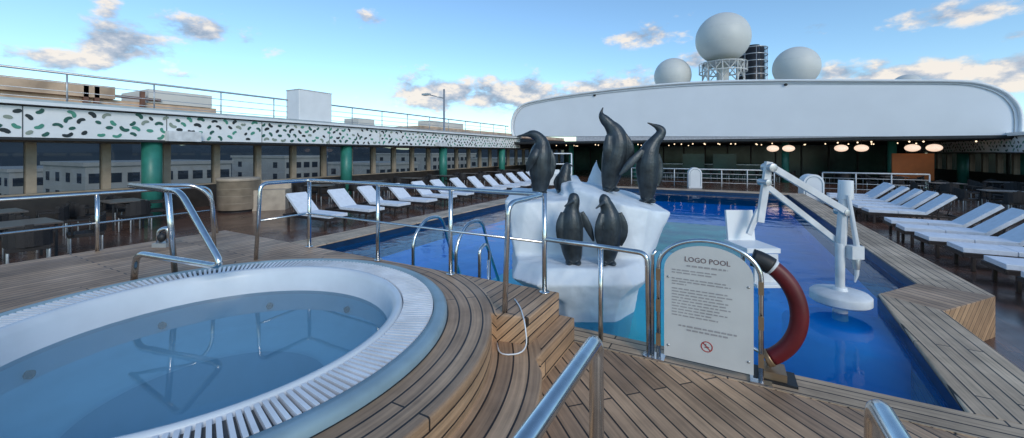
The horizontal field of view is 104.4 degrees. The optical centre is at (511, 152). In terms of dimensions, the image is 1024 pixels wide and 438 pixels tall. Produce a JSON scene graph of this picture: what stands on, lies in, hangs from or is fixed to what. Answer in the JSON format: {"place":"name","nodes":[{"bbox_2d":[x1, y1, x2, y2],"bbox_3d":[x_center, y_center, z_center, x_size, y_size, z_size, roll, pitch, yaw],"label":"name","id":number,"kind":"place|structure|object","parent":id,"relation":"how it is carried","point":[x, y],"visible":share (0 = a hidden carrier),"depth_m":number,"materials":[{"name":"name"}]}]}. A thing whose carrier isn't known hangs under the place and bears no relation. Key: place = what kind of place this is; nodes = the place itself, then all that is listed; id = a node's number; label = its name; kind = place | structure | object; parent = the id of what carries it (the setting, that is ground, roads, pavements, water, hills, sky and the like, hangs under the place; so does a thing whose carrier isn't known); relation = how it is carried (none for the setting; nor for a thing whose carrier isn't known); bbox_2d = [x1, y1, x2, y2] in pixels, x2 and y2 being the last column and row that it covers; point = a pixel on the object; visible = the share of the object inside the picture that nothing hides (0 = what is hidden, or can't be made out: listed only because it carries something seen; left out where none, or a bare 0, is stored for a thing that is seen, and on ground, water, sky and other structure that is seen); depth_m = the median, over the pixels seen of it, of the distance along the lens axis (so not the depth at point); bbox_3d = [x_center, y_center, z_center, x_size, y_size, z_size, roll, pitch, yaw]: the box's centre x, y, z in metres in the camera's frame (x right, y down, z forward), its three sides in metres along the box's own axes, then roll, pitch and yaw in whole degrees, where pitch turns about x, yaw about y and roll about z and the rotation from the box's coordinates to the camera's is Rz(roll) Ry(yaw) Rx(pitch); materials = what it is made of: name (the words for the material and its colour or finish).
{"place":"outdoors","nodes":[
{"label":"outdoors","id":0,"kind":"place"},
{"bbox_2d":[0,75,215,112],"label":"pier gangway","id":1,"kind":"object","parent":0,"point":[94,90],"visible":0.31,"depth_m":15.67,"materials":[{"name":"metal"}]},
{"bbox_2d":[152,226,168,247],"bbox_3d":[-4.458,1.071,5.092,0.190,0.257,0.140,0,0,0],"label":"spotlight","id":2,"kind":"object","parent":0,"point":[161,238],"visible":0.83,"depth_m":5.05,"materials":[{"name":"paint"}]},
{"bbox_2d":[422,89,444,130],"bbox_3d":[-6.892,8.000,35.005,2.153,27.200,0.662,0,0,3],"label":"light pole","id":3,"kind":"object","parent":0,"point":[428,94],"visible":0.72,"depth_m":35.03,"materials":[{"name":"metal"}]},
{"bbox_2d":[344,118,563,140],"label":"pier building","id":4,"kind":"structure","parent":0,"point":[421,126],"depth_m":36.88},
{"bbox_2d":[0,170,1023,370],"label":"deck floor","id":5,"kind":"structure","parent":0,"point":[1007,341],"depth_m":10.74,"materials":[{"name":"wood"}]},
{"bbox_2d":[0,208,28,214],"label":"dining table","id":6,"kind":"object","parent":5,"relation":"on","point":[10,211],"visible":0.49,"depth_m":8.90,"materials":[{"name":"metal"}]},
{"bbox_2d":[0,213,37,258],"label":"wicker chair","id":7,"kind":"object","parent":5,"relation":"on","point":[6,217],"visible":0.33,"depth_m":8.06,"materials":[{"name":"wicker"}]},
{"bbox_2d":[1,224,54,263],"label":"wicker chair","id":8,"kind":"object","parent":5,"relation":"on","point":[26,241],"visible":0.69,"depth_m":6.79,"materials":[{"name":"wicker"}]},
{"bbox_2d":[0,217,63,263],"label":"dining table","id":9,"kind":"object","parent":5,"relation":"on","point":[5,225],"visible":0.67,"depth_m":7.51,"materials":[{"name":"metal"}]},
{"bbox_2d":[35,203,68,238],"bbox_3d":[-10.963,1.640,9.476,0.600,0.820,0.544,0,0,37],"label":"wicker chair","id":10,"kind":"object","parent":5,"relation":"on","point":[61,212],"visible":0.62,"depth_m":9.49,"materials":[{"name":"wicker"}]},
{"bbox_2d":[67,201,101,231],"bbox_3d":[-11.092,1.640,10.278,0.600,0.820,0.544,0,0,18],"label":"wicker chair","id":11,"kind":"object","parent":5,"relation":"on","point":[77,211],"visible":0.64,"depth_m":10.05,"materials":[{"name":"wicker"}]},
{"bbox_2d":[66,211,105,253],"bbox_3d":[-8.710,1.640,8.146,0.600,0.820,0.544,0,0,38],"label":"wicker chair","id":12,"kind":"object","parent":5,"relation":"on","point":[70,234],"visible":0.73,"depth_m":8.09,"materials":[{"name":"wicker"}]},
{"bbox_2d":[103,195,134,224],"bbox_3d":[-11.358,1.640,11.457,0.544,0.820,0.600,0,0,11],"label":"wicker chair","id":13,"kind":"object","parent":5,"relation":"on","point":[108,208],"visible":0.47,"depth_m":11.42,"materials":[{"name":"wicker"}]},
{"bbox_2d":[100,198,145,230],"bbox_3d":[-10.691,1.677,10.914,1.000,0.745,0.760,0,0,30],"label":"dining table","id":14,"kind":"object","parent":5,"relation":"on","point":[121,201],"visible":0.66,"depth_m":10.75,"materials":[{"name":"metal"}]},
{"bbox_2d":[116,200,152,232],"bbox_3d":[-9.861,1.640,10.425,0.544,0.820,0.600,0,0,16],"label":"wicker chair","id":15,"kind":"object","parent":5,"relation":"on","point":[139,209],"visible":0.98,"depth_m":10.26,"materials":[{"name":"wicker"}]},
{"bbox_2d":[148,197,165,224],"bbox_3d":[-10.219,1.640,11.540,0.544,0.820,0.600,0,0,-44],"label":"wicker chair","id":16,"kind":"object","parent":5,"relation":"on","point":[162,209],"visible":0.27,"depth_m":11.38,"materials":[{"name":"wicker"}]},
{"bbox_2d":[215,176,291,212],"bbox_3d":[-9.233,1.465,14.229,2.260,1.170,1.320,0,0,-22],"label":"round bar counter","id":17,"kind":"object","parent":5,"relation":"on","point":[236,194],"visible":0.92,"depth_m":13.76,"materials":[{"name":"brown wood"}]},
{"bbox_2d":[0,230,558,437],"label":"tub platform","id":18,"kind":"structure","parent":5,"relation":"on","point":[435,392],"depth_m":3.12,"materials":[{"name":"brown wood"}]},
{"bbox_2d":[0,186,218,251],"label":"guard rail","id":19,"kind":"object","parent":18,"relation":"on","point":[97,223],"visible":0.76,"depth_m":4.83,"materials":[{"name":"silver metal"}]},
{"bbox_2d":[127,183,222,280],"bbox_3d":[-3.245,0.766,3.768,0.761,0.886,1.741,0,0,-38],"label":"tub handrail","id":20,"kind":"object","parent":18,"relation":"on","point":[173,258],"visible":0.98,"depth_m":3.64,"materials":[{"name":"silver metal"}]},
{"bbox_2d":[0,258,446,437],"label":"hot tub","id":21,"kind":"object","parent":18,"relation":"on","point":[298,348],"visible":0.99,"depth_m":3.12,"materials":[{"name":"plastic"}]},
{"bbox_2d":[254,179,549,312],"bbox_3d":[-1.283,0.865,3.991,3.390,1.072,0.736,0,0,28],"label":"guard rail","id":22,"kind":"object","parent":18,"relation":"on","point":[529,196],"visible":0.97,"depth_m":3.90,"materials":[{"name":"silver metal"}]},
{"bbox_2d":[0,96,568,219],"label":"gallery","id":23,"kind":"object","parent":5,"relation":"on","point":[50,147],"visible":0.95,"depth_m":14.33,"materials":[{"name":"white paint"}]},
{"bbox_2d":[0,64,508,134],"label":"railing","id":24,"kind":"object","parent":23,"relation":"on","point":[98,77],"visible":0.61,"depth_m":13.92,"materials":[{"name":"metal"}]},
{"bbox_2d":[286,89,331,121],"bbox_3d":[-9.117,-2.070,17.909,0.940,1.340,1.640,0,0,28],"label":"deck locker","id":25,"kind":"object","parent":23,"relation":"on","point":[303,104],"visible":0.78,"depth_m":17.41,"materials":[{"name":"white paint"}]},
{"bbox_2d":[293,185,311,195],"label":"wicker chair","id":26,"kind":"object","parent":5,"relation":"on","point":[296,189],"visible":0.38,"depth_m":15.20,"materials":[{"name":"wicker"}]},
{"bbox_2d":[300,182,317,201],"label":"wicker chair","id":27,"kind":"object","parent":5,"relation":"on","point":[303,186],"visible":0.34,"depth_m":16.61,"materials":[{"name":"wicker"}]},
{"bbox_2d":[283,192,348,230],"bbox_3d":[-5.494,1.604,11.111,1.965,0.892,0.675,0,0,28],"label":"sun lounger","id":28,"kind":"object","parent":5,"relation":"on","point":[298,201],"visible":0.74,"depth_m":11.14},
{"bbox_2d":[304,184,332,204],"bbox_3d":[-7.704,1.677,16.005,1.000,0.745,0.760,0,0,27],"label":"dining table","id":29,"kind":"object","parent":5,"relation":"on","point":[320,186],"visible":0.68,"depth_m":15.78,"materials":[{"name":"metal"}]},
{"bbox_2d":[320,184,337,205],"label":"wicker chair","id":30,"kind":"object","parent":5,"relation":"on","point":[335,186],"visible":0.62,"depth_m":15.25,"materials":[{"name":"wicker"}]},
{"bbox_2d":[325,188,385,222],"bbox_3d":[-4.843,1.604,12.248,1.965,0.892,0.675,0,0,29],"label":"sun lounger","id":31,"kind":"object","parent":5,"relation":"on","point":[342,199],"visible":0.88,"depth_m":12.22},
{"bbox_2d":[348,184,363,199],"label":"wicker chair","id":32,"kind":"object","parent":5,"relation":"on","point":[353,188],"visible":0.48,"depth_m":17.38,"materials":[{"name":"wicker"}]},
{"bbox_2d":[356,186,411,215],"bbox_3d":[-4.367,1.604,13.439,1.965,0.892,0.675,0,0,27],"label":"sun lounger","id":33,"kind":"object","parent":5,"relation":"on","point":[368,193],"visible":0.83,"depth_m":13.40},
{"bbox_2d":[388,183,437,211],"bbox_3d":[-3.668,1.604,14.478,1.965,0.892,0.675,0,0,28],"label":"sun lounger","id":34,"kind":"object","parent":5,"relation":"on","point":[401,194],"visible":0.87,"depth_m":14.34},
{"bbox_2d":[411,181,457,206],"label":"sun lounger","id":35,"kind":"object","parent":5,"relation":"on","point":[425,193],"visible":0.77,"depth_m":15.66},
{"bbox_2d":[430,179,474,202],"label":"sun lounger","id":36,"kind":"object","parent":5,"relation":"on","point":[436,182],"visible":0.63,"depth_m":16.60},
{"bbox_2d":[449,177,489,199],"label":"sun lounger","id":37,"kind":"object","parent":5,"relation":"on","point":[456,182],"visible":0.3,"depth_m":17.98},
{"bbox_2d":[467,176,506,196],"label":"sun lounger","id":38,"kind":"object","parent":5,"relation":"on","point":[475,181],"visible":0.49,"depth_m":19.00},
{"bbox_2d":[483,175,520,188],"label":"sun lounger","id":39,"kind":"object","parent":5,"relation":"on","point":[490,180],"visible":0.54,"depth_m":20.10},
{"bbox_2d":[495,174,530,187],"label":"sun lounger","id":40,"kind":"object","parent":5,"relation":"on","point":[502,179],"visible":0.61,"depth_m":21.24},
{"bbox_2d":[506,173,530,183],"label":"sun lounger","id":41,"kind":"object","parent":5,"relation":"on","point":[513,177],"visible":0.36,"depth_m":22.57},
{"bbox_2d":[517,172,530,181],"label":"sun lounger","id":42,"kind":"object","parent":5,"relation":"on","point":[523,176],"visible":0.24,"depth_m":23.60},
{"bbox_2d":[317,188,962,410],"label":"swimming pool","id":43,"kind":"structure","parent":5,"relation":"in","point":[864,350],"depth_m":7.00,"materials":[{"name":"liquid"}]},
{"bbox_2d":[411,215,460,273],"bbox_3d":[-0.971,1.664,5.343,0.039,1.672,1.070,0,0,28],"label":"pool ladder rail","id":44,"kind":"object","parent":43,"relation":"attached to","point":[424,221],"visible":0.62,"depth_m":5.05,"materials":[{"name":"silver metal"}]},
{"bbox_2d":[454,219,500,281],"bbox_3d":[-0.400,1.664,5.034,0.039,1.672,1.070,0,0,28],"label":"pool ladder rail","id":45,"kind":"object","parent":43,"relation":"attached to","point":[464,228],"visible":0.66,"depth_m":4.80,"materials":[{"name":"silver metal"}]},
{"bbox_2d":[478,243,490,279],"bbox_3d":[-0.261,1.647,4.350,0.132,1.305,0.236,0,0,28],"label":"pool grab post","id":46,"kind":"object","parent":43,"relation":"attached to","point":[483,245],"visible":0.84,"depth_m":4.27,"materials":[{"name":"silver metal"}]},
{"bbox_2d":[505,160,669,337],"bbox_3d":[0.882,1.358,4.841,1.934,2.508,1.828,0,0,0],"label":"iceberg sculpture","id":47,"kind":"object","parent":43,"relation":"on","point":[575,287],"visible":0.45,"depth_m":4.33,"materials":[{"name":"paint"}]},
{"bbox_2d":[517,130,555,192],"bbox_3d":[0.319,0.130,5.130,0.414,0.844,0.301,0,0,-31],"label":"penguin statue","id":48,"kind":"object","parent":47,"relation":"on","point":[541,165],"visible":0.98,"depth_m":5.06,"materials":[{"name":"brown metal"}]},
{"bbox_2d":[553,163,573,192],"bbox_3d":[0.695,0.334,5.255,0.230,0.404,0.290,0,0,41],"label":"penguin statue","id":49,"kind":"object","parent":47,"relation":"on","point":[563,175],"visible":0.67,"depth_m":5.20,"materials":[{"name":"brown metal"}]},
{"bbox_2d":[556,193,594,265],"bbox_3d":[0.650,0.798,4.142,0.325,0.754,0.285,0,0,40],"label":"penguin statue","id":50,"kind":"object","parent":47,"relation":"on","point":[572,221],"visible":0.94,"depth_m":4.11,"materials":[{"name":"brown metal"}]},
{"bbox_2d":[594,194,627,265],"bbox_3d":[1.024,0.804,4.170,0.352,0.743,0.262,0,0,0],"label":"penguin statue","id":51,"kind":"object","parent":47,"relation":"on","point":[611,226],"visible":0.86,"depth_m":4.08,"materials":[{"name":"brown metal"}]},
{"bbox_2d":[599,107,633,191],"bbox_3d":[1.290,-0.037,4.968,0.418,1.051,0.303,0,0,0],"label":"penguin statue","id":52,"kind":"object","parent":47,"relation":"on","point":[618,150],"visible":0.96,"depth_m":4.85,"materials":[{"name":"brown metal"}]},
{"bbox_2d":[619,123,665,202],"bbox_3d":[1.579,0.126,4.874,0.599,0.987,0.282,0,0,0],"label":"penguin statue","id":53,"kind":"object","parent":47,"relation":"on","point":[645,158],"visible":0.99,"depth_m":4.77,"materials":[{"name":"brown metal"}]},
{"bbox_2d":[724,161,873,321],"bbox_3d":[3.092,1.097,4.232,1.456,2.006,0.608,0,0,-4],"label":"pool lift","id":54,"kind":"object","parent":43,"relation":"on","point":[840,298],"visible":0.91,"depth_m":4.26,"materials":[{"name":"white paint"}]},
{"bbox_2d":[291,186,1023,424],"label":"pool coping","id":55,"kind":"object","parent":5,"relation":"on","point":[944,319],"visible":0.44,"depth_m":4.27,"materials":[{"name":"brown wood"}]},
{"bbox_2d":[687,167,701,187],"bbox_3d":[10.703,1.460,23.306,0.720,1.180,0.520,0,0,14],"label":"arched locker","id":56,"kind":"object","parent":5,"relation":"on","point":[694,177],"visible":0.98,"depth_m":23.09,"materials":[{"name":"white paint"}]},
{"bbox_2d":[631,167,774,187],"bbox_3d":[11.222,1.508,24.060,7.856,1.085,0.070,0,0,28],"label":"deck railing","id":57,"kind":"object","parent":5,"relation":"on","point":[721,178],"visible":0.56,"depth_m":23.42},
{"bbox_2d":[516,138,1011,185],"bbox_3d":[16.802,0.525,34.145,31.600,3.050,15.950,0,0,28],"label":"covered lounge","id":58,"kind":"object","parent":5,"relation":"on","point":[816,156],"visible":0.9,"depth_m":34.51,"materials":[{"name":"black glass"}]},
{"bbox_2d":[576,137,831,140],"bbox_3d":[22.948,-2.400,44.434,26.000,2.800,20.000,0,0,28],"label":"superstructure","id":59,"kind":"object","parent":58,"relation":"on","point":[631,138],"depth_m":36.83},
{"bbox_2d":[654,58,691,83],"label":"satellite radome","id":60,"kind":"object","parent":59,"relation":"on","point":[672,70],"visible":0.66,"depth_m":40.57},
{"bbox_2d":[695,12,751,80],"bbox_3d":[21.075,-8.749,39.762,4.999,10.301,4.999,0,0,28],"label":"satellite radome","id":61,"kind":"object","parent":59,"relation":"on","point":[722,41],"visible":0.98,"depth_m":38.21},
{"bbox_2d":[736,44,767,79],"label":"exhaust funnel","id":62,"kind":"object","parent":59,"relation":"on","point":[754,55],"visible":0.29,"depth_m":42.32,"materials":[{"name":"metal"}]},
{"bbox_2d":[772,47,821,78],"bbox_3d":[26.368,-6.690,36.893,3.760,6.180,3.760,0,0,28],"label":"satellite radome","id":63,"kind":"object","parent":59,"relation":"on","point":[798,63],"visible":0.74,"depth_m":35.55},
{"bbox_2d":[511,79,1023,143],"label":"sliding roof","id":64,"kind":"structure","parent":58,"relation":"on","point":[857,109],"depth_m":24.80,"materials":[{"name":"white paint"}]},
{"bbox_2d":[767,145,778,151],"bbox_3d":[17.011,-0.390,25.927,0.680,0.660,0.680,0,0,28],"label":"pendant lamp","id":65,"kind":"object","parent":58,"relation":"hanging from","point":[772,148],"visible":0.99,"depth_m":25.71,"materials":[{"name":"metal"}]},
{"bbox_2d":[782,142,794,151],"bbox_3d":[17.758,-0.390,25.522,0.680,0.660,0.680,0,0,28],"label":"pendant lamp","id":66,"kind":"object","parent":58,"relation":"hanging from","point":[788,148],"visible":0.97,"depth_m":25.32,"materials":[{"name":"glass"}]},
{"bbox_2d":[834,145,847,151],"bbox_3d":[20.088,-0.390,24.259,0.680,0.660,0.680,0,0,28],"label":"pendant lamp","id":67,"kind":"object","parent":58,"relation":"hanging from","point":[840,148],"visible":0.98,"depth_m":24.06,"materials":[{"name":"glass"}]},
{"bbox_2d":[854,141,868,151],"bbox_3d":[20.923,-0.390,23.806,0.680,0.660,0.680,0,0,28],"label":"pendant lamp","id":68,"kind":"object","parent":58,"relation":"hanging from","point":[861,148],"visible":1,"depth_m":23.61,"materials":[{"name":"glass"}]},
{"bbox_2d":[904,140,920,151],"bbox_3d":[22.901,-0.390,22.734,0.680,0.660,0.680,0,0,28],"label":"pendant lamp","id":69,"kind":"object","parent":58,"relation":"hanging from","point":[912,147],"visible":1,"depth_m":22.56,"materials":[{"name":"glass"}]},
{"bbox_2d":[926,140,942,151],"bbox_3d":[23.693,-0.390,22.305,0.680,0.660,0.680,0,0,28],"label":"pendant lamp","id":70,"kind":"object","parent":58,"relation":"hanging from","point":[934,147],"visible":0.98,"depth_m":22.13,"materials":[{"name":"glass"}]},
{"bbox_2d":[542,327,1023,437],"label":"teak deck","id":71,"kind":"structure","parent":5,"relation":"on","point":[669,397],"depth_m":2.50,"materials":[{"name":"wood"}]},
{"bbox_2d":[451,315,573,437],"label":"curved step","id":72,"kind":"object","parent":71,"relation":"on","point":[508,400],"visible":0.08,"depth_m":2.42,"materials":[{"name":"brown wood"}]},
{"bbox_2d":[496,299,526,354],"bbox_3d":[-0.023,1.290,2.977,0.202,0.210,0.490,0,0,-8],"label":"cable","id":73,"kind":"object","parent":72,"relation":"on","point":[525,335],"visible":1,"depth_m":2.78,"materials":[{"name":"white paint"}]},
{"bbox_2d":[512,336,603,437],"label":"stair handrail","id":74,"kind":"object","parent":71,"relation":"on","point":[549,405],"visible":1,"depth_m":1.16,"materials":[{"name":"silver metal"}]},
{"bbox_2d":[545,237,650,357],"bbox_3d":[0.722,1.160,3.318,0.906,0.882,0.198,0,0,22],"label":"guard rail","id":75,"kind":"object","parent":71,"relation":"on","point":[601,247],"visible":0.94,"depth_m":3.34,"materials":[{"name":"silver metal"}]},
{"bbox_2d":[646,238,772,387],"bbox_3d":[1.428,1.117,2.934,0.825,0.967,0.110,0,0,28],"label":"pool sign","id":76,"kind":"object","parent":71,"relation":"on","point":[708,305],"visible":0.99,"depth_m":2.89,"materials":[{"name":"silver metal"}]},
{"bbox_2d":[741,249,808,389],"bbox_3d":[1.861,1.148,2.825,0.407,0.904,0.200,0,0,28],"label":"lifebuoy","id":77,"kind":"object","parent":71,"relation":"on","point":[787,345],"visible":0.78,"depth_m":2.75,"materials":[{"name":"plastic"}]},
{"bbox_2d":[864,399,911,437],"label":"stair handrail","id":78,"kind":"object","parent":71,"relation":"on","point":[882,419],"visible":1,"depth_m":0.95,"materials":[{"name":"silver metal"}]},
{"bbox_2d":[798,174,823,203],"bbox_3d":[12.092,1.460,16.070,0.720,1.180,0.520,0,0,14],"label":"arched locker","id":79,"kind":"object","parent":5,"relation":"on","point":[815,181],"visible":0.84,"depth_m":15.84,"materials":[{"name":"white paint"}]},
{"bbox_2d":[826,182,889,198],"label":"sun lounger","id":80,"kind":"object","parent":5,"relation":"on","point":[878,187],"visible":0.19,"depth_m":15.55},
{"bbox_2d":[827,184,894,201],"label":"sun lounger","id":81,"kind":"object","parent":5,"relation":"on","point":[885,189],"visible":0.36,"depth_m":14.58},
{"bbox_2d":[835,186,908,201],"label":"sun lounger","id":82,"kind":"object","parent":5,"relation":"on","point":[894,194],"visible":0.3,"depth_m":13.70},
{"bbox_2d":[865,174,878,185],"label":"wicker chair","id":83,"kind":"object","parent":5,"relation":"on","point":[867,178],"visible":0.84,"depth_m":22.22,"materials":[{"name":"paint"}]},
{"bbox_2d":[822,172,929,193],"bbox_3d":[17.320,1.508,19.048,3.956,1.085,0.070,0,0,28],"label":"deck railing","id":84,"kind":"object","parent":5,"relation":"on","point":[856,178],"visible":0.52,"depth_m":19.16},
{"bbox_2d":[852,188,922,217],"bbox_3d":[12.176,1.604,13.082,1.965,0.892,0.675,0,0,31],"label":"sun lounger","id":85,"kind":"object","parent":5,"relation":"on","point":[908,196],"visible":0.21,"depth_m":12.77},
{"bbox_2d":[887,176,904,189],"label":"wicker chair","id":86,"kind":"object","parent":5,"relation":"on","point":[898,182],"visible":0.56,"depth_m":20.90,"materials":[{"name":"wicker"}]},
{"bbox_2d":[852,191,942,219],"bbox_3d":[11.797,1.604,12.273,1.965,0.892,0.675,0,0,26],"label":"sun lounger","id":87,"kind":"object","parent":5,"relation":"on","point":[923,198],"visible":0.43,"depth_m":12.06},
{"bbox_2d":[860,193,957,223],"bbox_3d":[11.358,1.604,11.404,1.965,0.892,0.675,0,0,26],"label":"sun lounger","id":88,"kind":"object","parent":5,"relation":"on","point":[938,203],"visible":0.9,"depth_m":11.19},
{"bbox_2d":[908,176,924,190],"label":"wicker chair","id":89,"kind":"object","parent":5,"relation":"on","point":[921,180],"visible":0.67,"depth_m":21.18,"materials":[{"name":"wicker"}]},
{"bbox_2d":[910,180,928,190],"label":"wicker chair","id":90,"kind":"object","parent":5,"relation":"on","point":[913,185],"visible":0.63,"depth_m":17.55,"materials":[{"name":"wicker"}]},
{"bbox_2d":[883,202,1007,236],"bbox_3d":[10.234,1.604,9.478,1.965,0.892,0.675,0,0,31],"label":"sun lounger","id":91,"kind":"object","parent":5,"relation":"on","point":[980,214],"visible":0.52,"depth_m":9.26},
{"bbox_2d":[926,182,967,191],"bbox_3d":[18.734,1.677,17.144,1.000,0.745,0.760,0,0,26],"label":"dining table","id":92,"kind":"object","parent":5,"relation":"on","point":[939,183],"visible":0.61,"depth_m":17.05,"materials":[{"name":"metal"}]},
{"bbox_2d":[936,182,959,202],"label":"wicker chair","id":93,"kind":"object","parent":5,"relation":"on","point":[946,188],"visible":0.62,"depth_m":16.41,"materials":[{"name":"wicker"}]},
{"bbox_2d":[894,208,1023,245],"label":"sun lounger","id":94,"kind":"object","parent":5,"relation":"on","point":[1001,222],"visible":0.6,"depth_m":8.39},
{"bbox_2d":[903,131,1023,186],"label":"gallery","id":95,"kind":"object","parent":5,"relation":"on","point":[980,161],"visible":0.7,"depth_m":24.94,"materials":[{"name":"white paint"}]},
{"bbox_2d":[951,187,979,210],"bbox_3d":[16.069,1.640,14.138,0.544,0.820,0.600,0,0,10],"label":"wicker chair","id":96,"kind":"object","parent":5,"relation":"on","point":[962,194],"visible":0.82,"depth_m":13.96,"materials":[{"name":"wicker"}]},
{"bbox_2d":[912,223,1023,257],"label":"sun lounger","id":97,"kind":"object","parent":5,"relation":"on","point":[1014,236],"visible":0.94,"depth_m":7.70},
{"bbox_2d":[965,182,986,202],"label":"wicker chair","id":98,"kind":"object","parent":5,"relation":"on","point":[980,185],"visible":0.44,"depth_m":16.56,"materials":[{"name":"wicker"}]},
{"bbox_2d":[966,179,988,197],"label":"wicker chair","id":99,"kind":"object","parent":5,"relation":"on","point":[971,182],"visible":0.47,"depth_m":18.15,"materials":[{"name":"wicker"}]},
{"bbox_2d":[944,241,1023,271],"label":"sun lounger","id":100,"kind":"object","parent":5,"relation":"on","point":[973,251],"visible":1,"depth_m":6.84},
{"bbox_2d":[981,186,1007,209],"bbox_3d":[17.324,1.640,14.272,0.600,0.820,0.544,0,0,29],"label":"wicker chair","id":101,"kind":"object","parent":5,"relation":"on","point":[986,196],"visible":0.47,"depth_m":14.40,"materials":[{"name":"wicker"}]},
{"bbox_2d":[976,189,1023,207],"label":"dining table","id":102,"kind":"object","parent":5,"relation":"on","point":[996,191],"visible":0.59,"depth_m":13.69,"materials":[{"name":"metal"}]},
{"bbox_2d":[981,255,1023,292],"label":"sun lounger","id":103,"kind":"object","parent":5,"relation":"on","point":[1009,266],"visible":0.98,"depth_m":6.00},
{"bbox_2d":[982,181,1023,186],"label":"dining table","id":104,"kind":"object","parent":5,"relation":"on","point":[996,182],"visible":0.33,"depth_m":17.73,"materials":[{"name":"metal"}]},
{"bbox_2d":[993,191,1023,208],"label":"wicker chair","id":105,"kind":"object","parent":5,"relation":"on","point":[1013,198],"visible":0.85,"depth_m":12.83,"materials":[{"name":"wicker"}]},
{"bbox_2d":[999,181,1023,190],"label":"wicker chair","id":106,"kind":"object","parent":5,"relation":"on","point":[1014,185],"visible":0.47,"depth_m":16.95,"materials":[{"name":"wicker"}]},
{"bbox_2d":[0,0,1023,140],"label":"sky","id":107,"kind":"structure","parent":0,"point":[490,58],"materials":[{"name":"blue"}]},
{"bbox_2d":[549,153,571,184],"bbox_3d":[2.395,1.035,21.021,1.570,2.030,0.450,0,0,0],"label":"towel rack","id":108,"kind":"object","parent":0,"point":[557,171],"visible":0.34,"depth_m":20.85,"materials":[{"name":"metal"}]},
{"bbox_2d":[896,75,921,78],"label":"satellite radome","id":109,"kind":"object","parent":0,"point":[908,77],"visible":0.22,"depth_m":42.15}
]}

